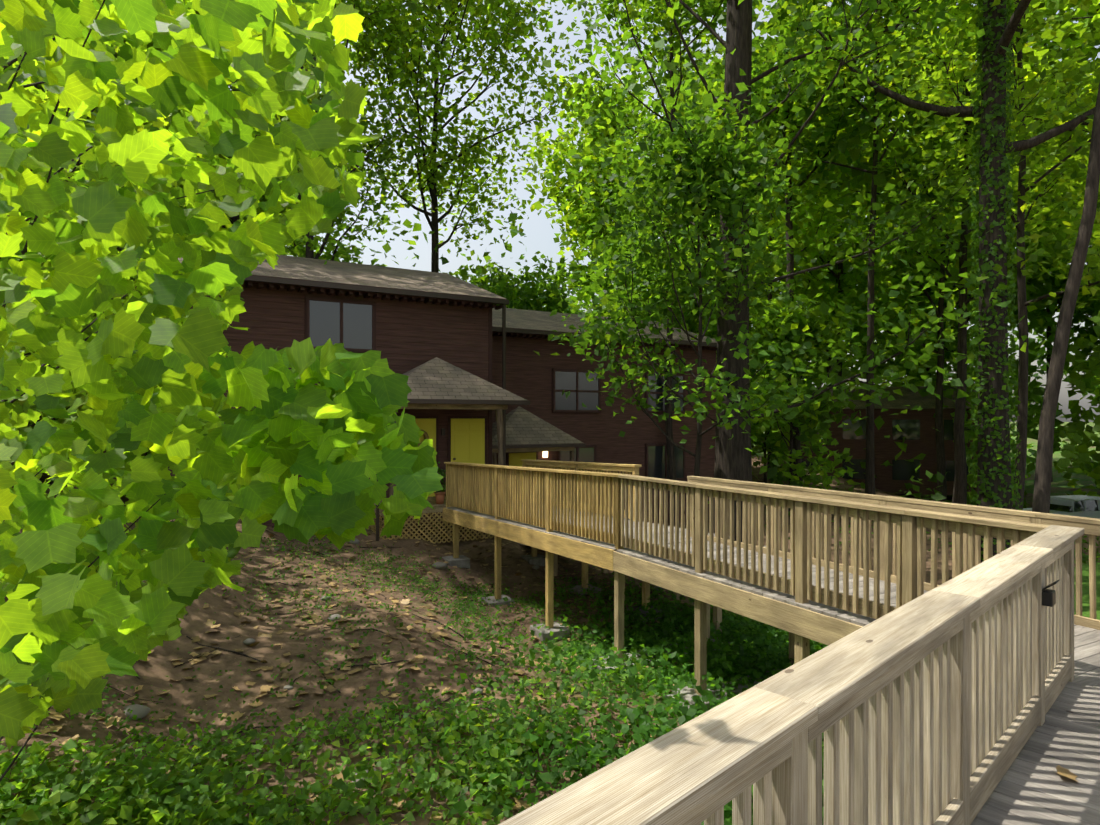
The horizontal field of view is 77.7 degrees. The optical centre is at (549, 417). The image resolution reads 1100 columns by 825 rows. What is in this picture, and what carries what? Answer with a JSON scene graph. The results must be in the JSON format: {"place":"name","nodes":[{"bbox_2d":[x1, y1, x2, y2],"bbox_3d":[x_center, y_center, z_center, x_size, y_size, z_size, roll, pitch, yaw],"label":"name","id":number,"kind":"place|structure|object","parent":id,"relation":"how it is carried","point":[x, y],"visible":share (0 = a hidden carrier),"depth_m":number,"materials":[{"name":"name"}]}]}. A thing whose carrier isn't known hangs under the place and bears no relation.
{"place":"outdoors","nodes":[
{"label":"outdoors","id":0,"kind":"place"},
{"bbox_2d":[0,422,1099,824],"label":"ground","id":1,"kind":"structure","parent":0,"point":[160,666],"depth_m":8.46,"materials":[{"name":"brown soil"}]},
{"bbox_2d":[0,0,442,781],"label":"tree","id":2,"kind":"object","parent":1,"relation":"on","point":[158,368],"depth_m":2.12,"materials":[{"name":"green plant"}]},
{"bbox_2d":[124,538,661,783],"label":"ground stones","id":3,"kind":"object","parent":1,"relation":"on","point":[141,711],"visible":0.27,"depth_m":7.47,"materials":[{"name":"grey stone"}]},
{"bbox_2d":[389,412,396,538],"bbox_3d":[-3.534,1.293,15.398,0.190,3.020,0.184,0,0,-1],"label":"porch post","id":4,"kind":"object","parent":1,"relation":"on","point":[391,491],"visible":0.17,"depth_m":15.32,"materials":[{"name":"brown wood"}]},
{"bbox_2d":[109,519,679,817],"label":"fallen twigs","id":5,"kind":"object","parent":1,"relation":"on","point":[346,666],"visible":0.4,"depth_m":8.08,"materials":[{"name":"brown wood"}]},
{"bbox_2d":[368,404,507,543],"bbox_3d":[-2.778,1.279,16.730,3.231,3.251,1.831,0,0,-30],"label":"porch timber","id":6,"kind":"object","parent":1,"relation":"on","point":[438,508],"visible":0.21,"depth_m":15.80,"materials":[{"name":"beige wood"}]},
{"bbox_2d":[434,492,444,503],"bbox_3d":[-2.587,1.882,16.061,0.259,0.272,0.256,0,0,-1],"label":"porch plant","id":7,"kind":"object","parent":6,"relation":"on","point":[439,496],"visible":0.94,"depth_m":15.97,"materials":[{"name":"brown ceramic"}]},
{"bbox_2d":[435,468,445,492],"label":"porch plant leaves","id":8,"kind":"object","parent":7,"relation":"on","point":[443,475],"visible":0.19,"depth_m":15.96,"materials":[{"name":"green plant"}]},
{"bbox_2d":[496,409,502,464],"bbox_3d":[-1.223,1.063,16.692,0.207,2.560,0.184,0,0,-1],"label":"porch post","id":9,"kind":"object","parent":6,"relation":"on","point":[499,417],"visible":0.46,"depth_m":16.63,"materials":[{"name":"brown wood"}]},
{"bbox_2d":[170,272,715,527],"bbox_3d":[-2.960,0.133,23.712,18.132,9.600,10.532,0,0,-30],"label":"house siding","id":10,"kind":"object","parent":1,"relation":"on","point":[411,335],"visible":0.17,"depth_m":21.24,"materials":[{"name":"brown wood"}]},
{"bbox_2d":[168,275,716,540],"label":"house trim","id":11,"kind":"structure","parent":10,"relation":"attached to","point":[405,293],"depth_m":17.79,"materials":[{"name":"brown wood"}]},
{"bbox_2d":[178,246,716,444],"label":"house roofs","id":12,"kind":"structure","parent":10,"relation":"on","point":[436,378],"depth_m":18.65,"materials":[{"name":"grey"}]},
{"bbox_2d":[415,419,535,501],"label":"house doors","id":13,"kind":"structure","parent":10,"relation":"in","point":[467,440],"depth_m":18.03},
{"bbox_2d":[418,430,428,446],"bbox_3d":[-3.286,0.515,17.313,0.455,0.447,0.120,0,0,-30],"label":"door wreath","id":14,"kind":"object","parent":13,"relation":"attached to","point":[425,434],"depth_m":17.34,"materials":[{"name":"brown"}]},
{"bbox_2d":[310,300,682,478],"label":"window","id":15,"kind":"structure","parent":10,"relation":"in","point":[325,323],"depth_m":22.38,"materials":[{"name":"grey glass"}]},
{"bbox_2d":[543,451,547,457],"bbox_3d":[-0.156,1.163,22.089,0.140,0.220,0.100,0,0,-30],"label":"porch light","id":16,"kind":"object","parent":10,"relation":"attached to","point":[545,453],"visible":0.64,"depth_m":22.04,"materials":[{"name":"white glass"}]},
{"bbox_2d":[492,452,496,464],"bbox_3d":[-1.615,2.025,19.546,0.197,2.084,0.191,0,0,-1],"label":"porch log post","id":17,"kind":"object","parent":1,"relation":"on","point":[494,459],"visible":0.17,"depth_m":19.48,"materials":[{"name":"brown wood"}]},
{"bbox_2d":[492,447,574,452],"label":"porch beam","id":18,"kind":"structure","parent":1,"relation":"on","point":[538,449],"depth_m":20.20,"materials":[{"name":"beige wood"}]},
{"bbox_2d":[0,519,1077,824],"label":"fallen dry leaves","id":19,"kind":"object","parent":1,"relation":"on","point":[1062,771],"visible":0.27,"depth_m":8.12,"materials":[{"name":"plant"}]},
{"bbox_2d":[0,477,1099,824],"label":"ground cover weeds","id":20,"kind":"object","parent":1,"relation":"on","point":[136,785],"visible":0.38,"depth_m":6.22,"materials":[{"name":"green plant"}]},
{"bbox_2d":[1,0,1099,561],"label":"tree foliage","id":21,"kind":"object","parent":1,"relation":"on","point":[603,156],"visible":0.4,"depth_m":23.23,"materials":[{"name":"green plant"}]},
{"bbox_2d":[19,0,1099,562],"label":"tree trunks and limbs","id":22,"kind":"object","parent":1,"relation":"on","point":[733,458],"visible":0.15,"depth_m":16.44,"materials":[{"name":"brown plant"}]},
{"bbox_2d":[570,450,573,509],"bbox_3d":[0.661,2.358,20.856,0.197,2.749,0.178,0,0,-1],"label":"porch post","id":23,"kind":"object","parent":1,"relation":"on","point":[572,455],"visible":0.12,"depth_m":20.81,"materials":[{"name":"brown wood"}]},
{"bbox_2d":[442,554,823,733],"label":"walkway footings","id":24,"kind":"object","parent":1,"relation":"on","point":[461,561],"visible":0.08,"depth_m":10.93,"materials":[{"name":"concrete"}]},
{"bbox_2d":[443,459,1099,824],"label":"timber walkway","id":25,"kind":"structure","parent":1,"relation":"on","point":[968,693],"depth_m":3.60,"materials":[{"name":"beige wood"}]},
{"bbox_2d":[1042,579,1059,606],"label":"solar post lights","id":26,"kind":"object","parent":25,"relation":"attached to","point":[1049,597],"visible":1,"depth_m":3.83,"materials":[{"name":"black plastic"}]},
{"bbox_2d":[783,386,977,495],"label":"neighbour building","id":27,"kind":"structure","parent":1,"relation":"on","point":[916,426],"depth_m":44.19,"materials":[{"name":"brown wood"}]},
{"bbox_2d":[1023,495,1099,518],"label":"parked car","id":28,"kind":"object","parent":1,"relation":"on","point":[1081,506],"visible":0.42,"depth_m":36.21,"materials":[{"name":"white paint"}]},
{"bbox_2d":[229,0,1099,421],"label":"sky","id":29,"kind":"structure","parent":0,"point":[538,230],"materials":[{"name":"white"}]}
]}

